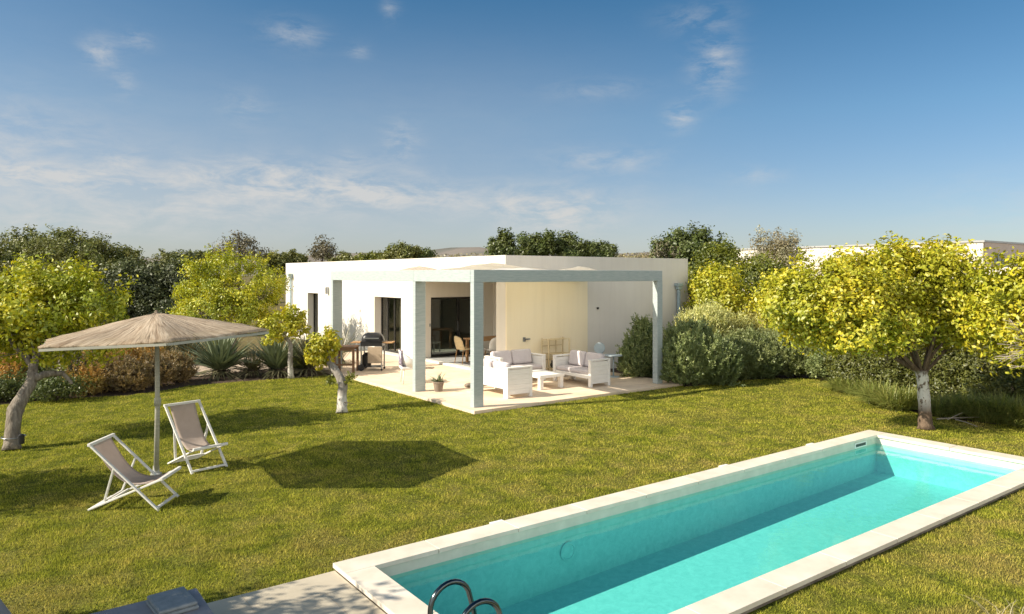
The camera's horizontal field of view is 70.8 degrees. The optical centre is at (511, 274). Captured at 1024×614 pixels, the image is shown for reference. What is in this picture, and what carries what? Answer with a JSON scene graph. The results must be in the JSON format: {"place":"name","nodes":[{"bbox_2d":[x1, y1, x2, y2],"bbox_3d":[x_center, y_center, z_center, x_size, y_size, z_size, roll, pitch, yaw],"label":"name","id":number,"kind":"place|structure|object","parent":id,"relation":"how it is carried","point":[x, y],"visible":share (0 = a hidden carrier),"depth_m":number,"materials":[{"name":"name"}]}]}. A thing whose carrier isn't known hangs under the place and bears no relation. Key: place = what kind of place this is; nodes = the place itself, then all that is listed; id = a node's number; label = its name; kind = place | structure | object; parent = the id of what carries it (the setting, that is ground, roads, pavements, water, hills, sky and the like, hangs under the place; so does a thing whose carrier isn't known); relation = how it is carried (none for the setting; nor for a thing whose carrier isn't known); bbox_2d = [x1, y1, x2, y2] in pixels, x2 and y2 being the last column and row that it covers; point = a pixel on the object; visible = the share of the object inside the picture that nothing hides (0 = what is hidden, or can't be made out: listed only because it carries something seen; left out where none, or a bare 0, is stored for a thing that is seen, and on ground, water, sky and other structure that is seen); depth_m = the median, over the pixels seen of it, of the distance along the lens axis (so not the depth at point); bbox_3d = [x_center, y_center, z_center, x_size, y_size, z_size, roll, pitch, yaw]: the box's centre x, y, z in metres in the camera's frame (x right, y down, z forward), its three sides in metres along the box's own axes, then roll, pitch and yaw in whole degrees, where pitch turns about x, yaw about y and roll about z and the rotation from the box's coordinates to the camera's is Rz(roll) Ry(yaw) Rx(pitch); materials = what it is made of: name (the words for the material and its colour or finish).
{"place":"outdoors","nodes":[
{"label":"outdoors","id":0,"kind":"place"},
{"bbox_2d":[0,368,319,404],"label":"bed soil","id":1,"kind":"structure","parent":0,"point":[195,380],"depth_m":18.77,"materials":[{"name":"soil"}]},
{"bbox_2d":[0,352,27,381],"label":"rusty shrub","id":2,"kind":"object","parent":1,"relation":"on","point":[8,366],"visible":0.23,"depth_m":17.16,"materials":[{"name":"brown plant"}]},
{"bbox_2d":[0,367,37,402],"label":"shrub","id":3,"kind":"object","parent":1,"relation":"on","point":[10,388],"visible":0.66,"depth_m":15.87,"materials":[{"name":"green plant"}]},
{"bbox_2d":[15,350,86,384],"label":"shrub","id":4,"kind":"object","parent":1,"relation":"on","point":[40,368],"visible":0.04,"depth_m":17.16,"materials":[{"name":"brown plant"}]},
{"bbox_2d":[43,351,92,384],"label":"shrub","id":5,"kind":"object","parent":1,"relation":"on","point":[70,366],"visible":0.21,"depth_m":16.82,"materials":[{"name":"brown plant"}]},
{"bbox_2d":[62,357,112,395],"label":"rusty shrub","id":6,"kind":"object","parent":1,"relation":"on","point":[92,371],"visible":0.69,"depth_m":16.72,"materials":[{"name":"brown plant"}]},
{"bbox_2d":[85,353,125,392],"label":"rusty shrub","id":7,"kind":"object","parent":1,"relation":"on","point":[107,388],"visible":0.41,"depth_m":17.18,"materials":[{"name":"brown plant"}]},
{"bbox_2d":[108,347,146,362],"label":"rusty shrub","id":8,"kind":"object","parent":1,"relation":"on","point":[139,353],"visible":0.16,"depth_m":19.34,"materials":[{"name":"brown plant"}]},
{"bbox_2d":[107,350,154,392],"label":"rusty shrub","id":9,"kind":"object","parent":1,"relation":"on","point":[137,373],"visible":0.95,"depth_m":17.19,"materials":[{"name":"brown plant"}]},
{"bbox_2d":[135,344,171,361],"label":"rusty shrub","id":10,"kind":"object","parent":1,"relation":"on","point":[153,348],"visible":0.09,"depth_m":19.92,"materials":[{"name":"brown plant"}]},
{"bbox_2d":[139,348,181,386],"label":"rusty shrub","id":11,"kind":"object","parent":1,"relation":"on","point":[169,373],"visible":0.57,"depth_m":18.05,"materials":[{"name":"brown plant"}]},
{"bbox_2d":[160,347,200,382],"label":"rusty shrub","id":12,"kind":"object","parent":1,"relation":"on","point":[187,372],"visible":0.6,"depth_m":18.79,"materials":[{"name":"brown plant"}]},
{"bbox_2d":[174,321,260,380],"bbox_3d":[-7.998,2.124,19.844,2.550,1.705,2.670,0,0,-36],"label":"agave","id":13,"kind":"object","parent":1,"relation":"on","point":[214,357],"visible":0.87,"depth_m":19.58,"materials":[{"name":"green plant"}]},
{"bbox_2d":[218,348,267,378],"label":"agave","id":14,"kind":"object","parent":1,"relation":"on","point":[251,369],"visible":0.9,"depth_m":19.70,"materials":[{"name":"green plant"}]},
{"bbox_2d":[235,333,304,378],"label":"agave","id":15,"kind":"object","parent":1,"relation":"on","point":[276,359],"visible":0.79,"depth_m":19.73,"materials":[{"name":"green plant"}]},
{"bbox_2d":[262,327,345,377],"bbox_3d":[-5.732,2.157,20.219,2.466,1.625,2.540,0,0,-36],"label":"agave","id":16,"kind":"object","parent":1,"relation":"on","point":[308,369],"visible":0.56,"depth_m":20.04,"materials":[{"name":"green plant"}]},
{"bbox_2d":[189,357,268,375],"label":"gravel path","id":17,"kind":"structure","parent":0,"point":[202,368],"depth_m":21.44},
{"bbox_2d":[168,340,213,364],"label":"agave","id":18,"kind":"object","parent":17,"relation":"on","point":[187,346],"visible":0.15,"depth_m":22.51,"materials":[{"name":"green plant"}]},
{"bbox_2d":[144,247,649,275],"bbox_3d":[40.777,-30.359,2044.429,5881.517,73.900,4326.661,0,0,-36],"label":"hill","id":19,"kind":"structure","parent":0,"point":[459,250],"depth_m":1713.91,"materials":[{"name":"plant"}]},
{"bbox_2d":[319,351,682,413],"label":"patio","id":20,"kind":"structure","parent":0,"point":[455,393],"depth_m":17.52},
{"bbox_2d":[303,319,365,366],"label":"agave","id":21,"kind":"object","parent":20,"relation":"on","point":[343,361],"visible":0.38,"depth_m":22.07,"materials":[{"name":"green plant"}]},
{"bbox_2d":[334,345,359,372],"bbox_3d":[-4.670,2.375,20.299,0.620,0.730,0.558,0,0,2],"label":"wooden table","id":22,"kind":"object","parent":20,"relation":"on","point":[352,348],"visible":0.66,"depth_m":20.06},
{"bbox_2d":[350,332,394,370],"bbox_3d":[-4.005,2.201,20.722,1.200,1.077,0.588,0,0,0],"label":"gas barbecue","id":23,"kind":"object","parent":20,"relation":"on","point":[371,355],"visible":1,"depth_m":20.50,"materials":[{"name":"black metal"}]},
{"bbox_2d":[398,350,412,383],"bbox_3d":[-2.571,2.319,18.283,0.620,0.844,0.692,0,0,-16],"label":"dining chair","id":24,"kind":"object","parent":20,"relation":"on","point":[408,362],"visible":0.74,"depth_m":18.00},
{"bbox_2d":[425,372,446,391],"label":"potted plant","id":25,"kind":"object","parent":20,"relation":"on","point":[438,383],"visible":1,"depth_m":16.84,"materials":[{"name":"grey ceramic"}]},
{"bbox_2d":[454,336,469,363],"bbox_3d":[-1.466,2.265,21.815,0.583,0.842,0.478,0,0,-36],"label":"dining chair","id":26,"kind":"object","parent":20,"relation":"on","point":[459,344],"visible":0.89,"depth_m":21.61,"materials":[{"name":"brown wood"}]},
{"bbox_2d":[331,263,661,407],"bbox_3d":[-0.730,1.234,19.515,5.676,3.011,7.560,0,0,-36],"label":"pergola","id":27,"kind":"object","parent":20,"relation":"on","point":[476,276],"visible":1,"depth_m":16.84,"materials":[{"name":"white concrete"}]},
{"bbox_2d":[483,358,532,398],"bbox_3d":[-0.238,2.351,16.625,0.708,0.777,1.428,0,0,-36],"label":"slatted sofa","id":28,"kind":"object","parent":20,"relation":"on","point":[497,374],"visible":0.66,"depth_m":16.12,"materials":[{"name":"wood"}]},
{"bbox_2d":[485,349,545,379],"bbox_3d":[0.090,2.351,18.578,1.468,0.777,0.688,0,0,-36],"label":"slatted sofa","id":29,"kind":"object","parent":20,"relation":"on","point":[521,357],"visible":0.48,"depth_m":18.73,"materials":[{"name":"wood"}]},
{"bbox_2d":[532,369,563,389],"bbox_3d":[0.701,2.570,17.662,0.760,0.340,0.920,0,0,-36],"label":"coffee table","id":30,"kind":"object","parent":20,"relation":"on","point":[540,374],"visible":0.73,"depth_m":17.43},
{"bbox_2d":[541,337,569,370],"bbox_3d":[1.206,2.240,19.845,0.774,1.000,0.314,0,0,-36],"label":"bamboo rack","id":31,"kind":"object","parent":20,"relation":"on","point":[555,352],"visible":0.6,"depth_m":19.80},
{"bbox_2d":[553,350,610,387],"bbox_3d":[1.744,2.351,18.218,0.668,0.777,1.448,0,0,-36],"label":"slatted sofa","id":32,"kind":"object","parent":20,"relation":"on","point":[592,367],"visible":0.98,"depth_m":17.99,"materials":[{"name":"wood"}]},
{"bbox_2d":[2,276,1007,375],"bbox_3d":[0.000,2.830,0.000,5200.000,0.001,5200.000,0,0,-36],"label":"ground","id":33,"kind":"structure","parent":0,"point":[252,340],"depth_m":32.39,"materials":[{"name":"plant"}]},
{"bbox_2d":[0,232,28,284],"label":"carob tree","id":34,"kind":"object","parent":33,"relation":"on","point":[8,257],"visible":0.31,"depth_m":42.02,"materials":[{"name":"green plant"}]},
{"bbox_2d":[39,268,116,310],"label":"tall shrub","id":35,"kind":"object","parent":33,"relation":"on","point":[98,283],"visible":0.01,"depth_m":30.36,"materials":[{"name":"green plant"}]},
{"bbox_2d":[0,224,156,284],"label":"carob tree","id":36,"kind":"object","parent":33,"relation":"on","point":[97,250],"visible":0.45,"depth_m":43.87,"materials":[{"name":"green plant"}]},
{"bbox_2d":[94,254,158,323],"bbox_3d":[-17.652,0.942,32.908,3.847,3.787,3.481,0,0,-4],"label":"tall shrub","id":37,"kind":"object","parent":33,"relation":"on","point":[112,272],"visible":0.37,"depth_m":32.23,"materials":[{"name":"green plant"}]},
{"bbox_2d":[126,255,188,318],"bbox_3d":[-16.160,0.973,32.545,3.009,3.740,4.425,0,0,-36],"label":"tall shrub","id":38,"kind":"object","parent":33,"relation":"on","point":[145,309],"visible":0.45,"depth_m":32.15,"materials":[{"name":"green plant"}]},
{"bbox_2d":[152,248,186,267],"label":"bushy tree","id":39,"kind":"object","parent":33,"relation":"on","point":[163,254],"visible":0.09,"depth_m":69.42,"materials":[{"name":"green plant"}]},
{"bbox_2d":[152,249,210,318],"bbox_3d":[-15.247,0.811,33.264,2.755,4.057,3.463,0,0,-36],"label":"tall shrub","id":40,"kind":"object","parent":33,"relation":"on","point":[174,273],"visible":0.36,"depth_m":32.68,"materials":[{"name":"green plant"}]},
{"bbox_2d":[185,249,223,278],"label":"bushy tree","id":41,"kind":"object","parent":33,"relation":"on","point":[200,252],"visible":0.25,"depth_m":70.35,"materials":[{"name":"green plant"}]},
{"bbox_2d":[165,237,293,353],"bbox_3d":[-9.898,0.739,25.252,4.281,4.156,3.742,0,0,-36],"label":"citrus tree","id":42,"kind":"object","parent":33,"relation":"on","point":[214,300],"visible":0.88,"depth_m":25.06,"materials":[{"name":"green plant"}]},
{"bbox_2d":[207,230,273,297],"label":"bare tree","id":43,"kind":"object","parent":33,"relation":"on","point":[241,241],"visible":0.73,"depth_m":54.65,"materials":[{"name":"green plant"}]},
{"bbox_2d":[257,250,293,304],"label":"bushy tree","id":44,"kind":"object","parent":33,"relation":"on","point":[282,260],"visible":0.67,"depth_m":65.50,"materials":[{"name":"green plant"}]},
{"bbox_2d":[207,571,385,613],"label":"deck","id":45,"kind":"structure","parent":33,"relation":"on","point":[333,592],"depth_m":6.12,"materials":[{"name":"stone"}]},
{"bbox_2d":[0,588,213,613],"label":"sun lounger","id":46,"kind":"object","parent":45,"relation":"on","point":[142,607],"visible":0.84,"depth_m":5.23,"materials":[{"name":"grey fabric"}]},
{"bbox_2d":[146,586,198,613],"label":"folded towel","id":47,"kind":"object","parent":46,"relation":"on","point":[180,600],"visible":1,"depth_m":5.23,"materials":[{"name":"fabric"}]},
{"bbox_2d":[285,249,309,274],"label":"bushy tree","id":48,"kind":"object","parent":33,"relation":"on","point":[294,256],"visible":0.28,"depth_m":67.58,"materials":[{"name":"green plant"}]},
{"bbox_2d":[306,234,337,261],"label":"bare tree","id":49,"kind":"object","parent":33,"relation":"on","point":[323,250],"visible":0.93,"depth_m":59.87,"materials":[{"name":"grey plant"}]},
{"bbox_2d":[324,250,363,261],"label":"bushy tree","id":50,"kind":"object","parent":33,"relation":"on","point":[345,256],"visible":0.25,"depth_m":71.10,"materials":[{"name":"green plant"}]},
{"bbox_2d":[355,250,380,260],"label":"bushy tree","id":51,"kind":"object","parent":33,"relation":"on","point":[371,255],"visible":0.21,"depth_m":70.39,"materials":[{"name":"green plant"}]},
{"bbox_2d":[374,240,423,259],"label":"round tree","id":52,"kind":"object","parent":33,"relation":"on","point":[403,251],"visible":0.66,"depth_m":59.38,"materials":[{"name":"green plant"}]},
{"bbox_2d":[415,247,437,257],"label":"round tree","id":53,"kind":"object","parent":33,"relation":"on","point":[428,253],"visible":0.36,"depth_m":61.48,"materials":[{"name":"green plant"}]},
{"bbox_2d":[286,255,687,370],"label":"white house","id":54,"kind":"structure","parent":33,"relation":"on","point":[586,316],"depth_m":22.92,"materials":[{"name":"white plaster"},{"name":"glass"},{"name":"dark aluminium"}]},
{"bbox_2d":[381,297,400,352],"bbox_3d":[-4.065,1.745,25.012,0.060,1.930,2.030,0,0,-36],"label":"window","id":55,"kind":"structure","parent":54,"relation":"in","point":[394,351],"depth_m":25.41,"materials":[{"name":"glass"}]},
{"bbox_2d":[431,297,469,356],"bbox_3d":[-1.849,1.712,23.954,2.060,1.944,0.080,0,0,-36],"label":"sliding door","id":56,"kind":"structure","parent":54,"relation":"in","point":[432,298],"depth_m":23.94,"materials":[{"name":"glass"}]},
{"bbox_2d":[463,336,495,361],"bbox_3d":[-0.557,2.312,22.297,1.700,0.745,0.900,0,0,-40],"label":"dining table","id":57,"kind":"object","parent":54,"relation":"on","point":[487,338],"visible":0.27,"depth_m":22.05,"materials":[{"name":"brown wood"}]},
{"bbox_2d":[483,227,519,255],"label":"evergreen tree","id":58,"kind":"object","parent":33,"relation":"on","point":[502,244],"visible":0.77,"depth_m":47.60,"materials":[{"name":"green plant"}]},
{"bbox_2d":[514,228,557,255],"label":"evergreen tree","id":59,"kind":"object","parent":33,"relation":"on","point":[537,244],"visible":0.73,"depth_m":49.45,"materials":[{"name":"green plant"}]},
{"bbox_2d":[549,230,593,256],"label":"evergreen tree","id":60,"kind":"object","parent":33,"relation":"on","point":[569,244],"visible":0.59,"depth_m":50.49,"materials":[{"name":"green plant"}]},
{"bbox_2d":[580,238,619,256],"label":"evergreen tree","id":61,"kind":"object","parent":33,"relation":"on","point":[604,249],"visible":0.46,"depth_m":52.42,"materials":[{"name":"green plant"}]},
{"bbox_2d":[647,220,736,306],"bbox_3d":[7.465,0.271,29.679,3.249,5.057,3.407,0,0,-36],"label":"evergreen tree","id":62,"kind":"object","parent":33,"relation":"on","point":[680,244],"visible":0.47,"depth_m":29.52,"materials":[{"name":"green plant"}]},
{"bbox_2d":[688,234,742,297],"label":"leafy tree","id":63,"kind":"object","parent":33,"relation":"on","point":[706,254],"visible":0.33,"depth_m":27.28,"materials":[{"name":"green plant"}]},
{"bbox_2d":[711,248,794,305],"bbox_3d":[8.542,0.904,24.988,3.573,3.792,3.788,0,0,-36],"label":"citrus tree","id":64,"kind":"object","parent":33,"relation":"on","point":[752,268],"visible":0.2,"depth_m":25.05,"materials":[{"name":"green plant"}]},
{"bbox_2d":[745,225,814,271],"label":"olive tree","id":65,"kind":"object","parent":33,"relation":"on","point":[784,247],"visible":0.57,"depth_m":31.70,"materials":[{"name":"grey plant"}]},
{"bbox_2d":[736,240,1023,290],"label":"house","id":66,"kind":"structure","parent":33,"relation":"on","point":[818,251],"depth_m":64.09,"materials":[{"name":"white painted plaster"}]},
{"bbox_2d":[0,376,1023,613],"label":"lawn","id":67,"kind":"structure","parent":0,"point":[252,573],"depth_m":9.47,"materials":[{"name":"plant"}]},
{"bbox_2d":[20,366,98,402],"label":"shrub","id":68,"kind":"object","parent":67,"relation":"on","point":[59,390],"visible":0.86,"depth_m":15.84,"materials":[{"name":"green plant"}]},
{"bbox_2d":[0,251,137,449],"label":"citrus tree","id":69,"kind":"object","parent":67,"relation":"on","point":[65,303],"visible":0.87,"depth_m":12.28,"materials":[{"name":"green plant"}]},
{"bbox_2d":[87,433,180,510],"bbox_3d":[-4.593,2.400,8.787,0.880,0.812,0.580,0,0,-2],"label":"deckchair","id":70,"kind":"object","parent":67,"relation":"on","point":[106,451],"visible":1,"depth_m":8.76,"materials":[{"name":"fabric"}]},
{"bbox_2d":[37,310,268,474],"bbox_3d":[-4.858,1.655,9.864,2.810,2.339,3.047,0,0,-36],"label":"straw parasol","id":71,"kind":"object","parent":67,"relation":"on","point":[156,329],"visible":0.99,"depth_m":9.23,"materials":[{"name":"wicker"}]},
{"bbox_2d":[163,400,227,474],"bbox_3d":[-4.626,2.360,10.547,0.884,0.892,0.550,0,0,40],"label":"deckchair","id":72,"kind":"object","parent":67,"relation":"on","point":[188,433],"visible":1,"depth_m":10.64,"materials":[{"name":"fabric"}]},
{"bbox_2d":[253,302,311,378],"bbox_3d":[-6.127,1.776,19.370,1.437,2.069,1.118,0,0,-36],"label":"young tree","id":73,"kind":"object","parent":67,"relation":"on","point":[295,323],"visible":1,"depth_m":19.30,"materials":[{"name":"green plant"}]},
{"bbox_2d":[303,325,357,412],"bbox_3d":[-3.781,1.949,14.736,0.893,1.787,1.141,0,0,-36],"label":"young tree","id":74,"kind":"object","parent":67,"relation":"on","point":[321,353],"visible":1,"depth_m":14.71,"materials":[{"name":"green plant"}]},
{"bbox_2d":[333,430,1023,613],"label":"swimming pool","id":75,"kind":"structure","parent":67,"relation":"in","point":[746,536],"depth_m":8.63,"materials":[{"name":"water"},{"name":"cream stone"},{"name":"pale tile"}]},
{"bbox_2d":[427,579,501,613],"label":"pool ladder","id":76,"kind":"object","parent":75,"relation":"attached to","point":[473,605],"visible":1,"depth_m":5.32,"materials":[{"name":"metal"}]},
{"bbox_2d":[801,348,847,380],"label":"rosemary bush","id":77,"kind":"object","parent":67,"relation":"on","point":[820,367],"visible":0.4,"depth_m":18.86,"materials":[{"name":"green plant"}]},
{"bbox_2d":[820,375,861,392],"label":"grass tuft","id":78,"kind":"object","parent":67,"relation":"on","point":[833,384],"visible":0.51,"depth_m":17.20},
{"bbox_2d":[834,375,877,395],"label":"grass tuft","id":79,"kind":"object","parent":67,"relation":"on","point":[849,383],"visible":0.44,"depth_m":16.73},
{"bbox_2d":[841,377,902,405],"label":"grass tuft","id":80,"kind":"object","parent":67,"relation":"on","point":[867,391],"visible":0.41,"depth_m":15.57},
{"bbox_2d":[749,230,1005,429],"bbox_3d":[6.689,0.996,13.074,5.174,3.648,2.370,0,0,-15],"label":"citrus tree","id":81,"kind":"object","parent":67,"relation":"on","point":[889,299],"visible":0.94,"depth_m":12.69,"materials":[{"name":"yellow plant"}]},
{"bbox_2d":[849,382,917,411],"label":"grass tuft","id":82,"kind":"object","parent":67,"relation":"on","point":[887,401],"visible":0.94,"depth_m":14.83,"materials":[{"name":"plant"}]},
{"bbox_2d":[952,246,1023,377],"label":"citrus tree","id":83,"kind":"object","parent":67,"relation":"on","point":[999,319],"visible":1,"depth_m":11.97,"materials":[{"name":"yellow plant"}]},
{"bbox_2d":[0,0,1023,258],"label":"sky","id":84,"kind":"structure","parent":0,"point":[366,126],"materials":[{"name":"blue"}]},
{"bbox_2d":[610,357,1012,425],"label":"bed soil","id":85,"kind":"structure","parent":0,"point":[776,376],"depth_m":19.66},
{"bbox_2d":[615,313,662,377],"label":"rosemary bush","id":86,"kind":"object","parent":85,"relation":"on","point":[635,359],"visible":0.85,"depth_m":19.34,"materials":[{"name":"green plant"}]},
{"bbox_2d":[659,315,747,386],"bbox_3d":[4.682,1.932,18.406,2.366,1.824,2.202,0,0,-36],"label":"rosemary bush","id":87,"kind":"object","parent":85,"relation":"on","point":[701,353],"visible":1,"depth_m":18.00,"materials":[{"name":"green plant"}]},
{"bbox_2d":[673,299,737,338],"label":"lavender bush","id":88,"kind":"object","parent":85,"relation":"on","point":[717,313],"visible":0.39,"depth_m":20.98,"materials":[{"name":"green plant"}]},
{"bbox_2d":[678,259,759,316],"bbox_3d":[6.675,1.136,22.949,2.531,3.327,2.821,0,0,-36],"label":"citrus tree","id":89,"kind":"object","parent":85,"relation":"on","point":[722,285],"visible":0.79,"depth_m":22.55,"materials":[{"name":"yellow plant"}]},
{"bbox_2d":[714,300,764,335],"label":"lavender bush","id":90,"kind":"object","parent":85,"relation":"on","point":[745,321],"visible":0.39,"depth_m":21.65,"materials":[{"name":"green plant"}]},
{"bbox_2d":[720,323,784,380],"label":"rosemary bush","id":91,"kind":"object","parent":85,"relation":"on","point":[755,351],"visible":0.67,"depth_m":19.18,"materials":[{"name":"green plant"}]},
{"bbox_2d":[752,312,770,335],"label":"lavender bush","id":92,"kind":"object","parent":85,"relation":"on","point":[760,325],"visible":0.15,"depth_m":21.71,"materials":[{"name":"green plant"}]},
{"bbox_2d":[746,256,821,363],"bbox_3d":[8.360,1.125,21.397,2.490,3.350,2.636,0,0,-36],"label":"citrus tree","id":93,"kind":"object","parent":85,"relation":"on","point":[761,286],"visible":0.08,"depth_m":21.49,"materials":[{"name":"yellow plant"}]},
{"bbox_2d":[759,325,830,377],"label":"rosemary bush","id":94,"kind":"object","parent":85,"relation":"on","point":[790,358],"visible":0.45,"depth_m":19.39,"materials":[{"name":"green plant"}]},
{"bbox_2d":[821,341,888,385],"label":"hedge bush","id":95,"kind":"object","parent":85,"relation":"on","point":[841,366],"visible":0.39,"depth_m":17.36,"materials":[{"name":"green plant"}]},
{"bbox_2d":[856,342,929,395],"bbox_3d":[9.042,2.014,16.924,1.914,1.647,1.742,0,0,-36],"label":"hedge bush","id":96,"kind":"object","parent":85,"relation":"on","point":[893,370],"visible":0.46,"depth_m":16.63,"materials":[{"name":"green plant"}]},
{"bbox_2d":[877,384,917,409],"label":"grass tuft","id":97,"kind":"object","parent":85,"relation":"on","point":[916,406],"visible":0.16,"depth_m":15.00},
{"bbox_2d":[907,391,970,417],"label":"grass tuft","id":98,"kind":"object","parent":85,"relation":"on","point":[938,406],"visible":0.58,"depth_m":14.19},
{"bbox_2d":[895,340,988,398],"bbox_3d":[9.806,1.981,16.277,2.084,1.730,1.935,0,0,-36],"label":"hedge bush","id":99,"kind":"object","parent":85,"relation":"on","point":[937,377],"visible":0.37,"depth_m":15.87,"materials":[{"name":"green plant"}]},
{"bbox_2d":[931,386,993,419],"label":"grass tuft","id":100,"kind":"object","parent":85,"relation":"on","point":[958,404],"visible":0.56,"depth_m":14.00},
{"bbox_2d":[943,390,1012,422],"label":"grass tuft","id":101,"kind":"object","parent":85,"relation":"on","point":[985,420],"visible":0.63,"depth_m":13.68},
{"bbox_2d":[943,338,1023,402],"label":"hedge bush","id":102,"kind":"object","parent":85,"relation":"on","point":[992,380],"visible":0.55,"depth_m":15.30,"materials":[{"name":"green plant"}]},
{"bbox_2d":[959,387,1023,425],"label":"grass tuft","id":103,"kind":"object","parent":85,"relation":"on","point":[998,407],"visible":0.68,"depth_m":13.50,"materials":[{"name":"plant"}]},
{"bbox_2d":[971,395,1023,427],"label":"grass tuft","id":104,"kind":"object","parent":85,"relation":"on","point":[1020,423],"visible":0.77,"depth_m":13.24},
{"bbox_2d":[986,339,1023,402],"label":"hedge bush","id":105,"kind":"object","parent":85,"relation":"on","point":[1018,380],"visible":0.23,"depth_m":14.92,"materials":[{"name":"green plant"}]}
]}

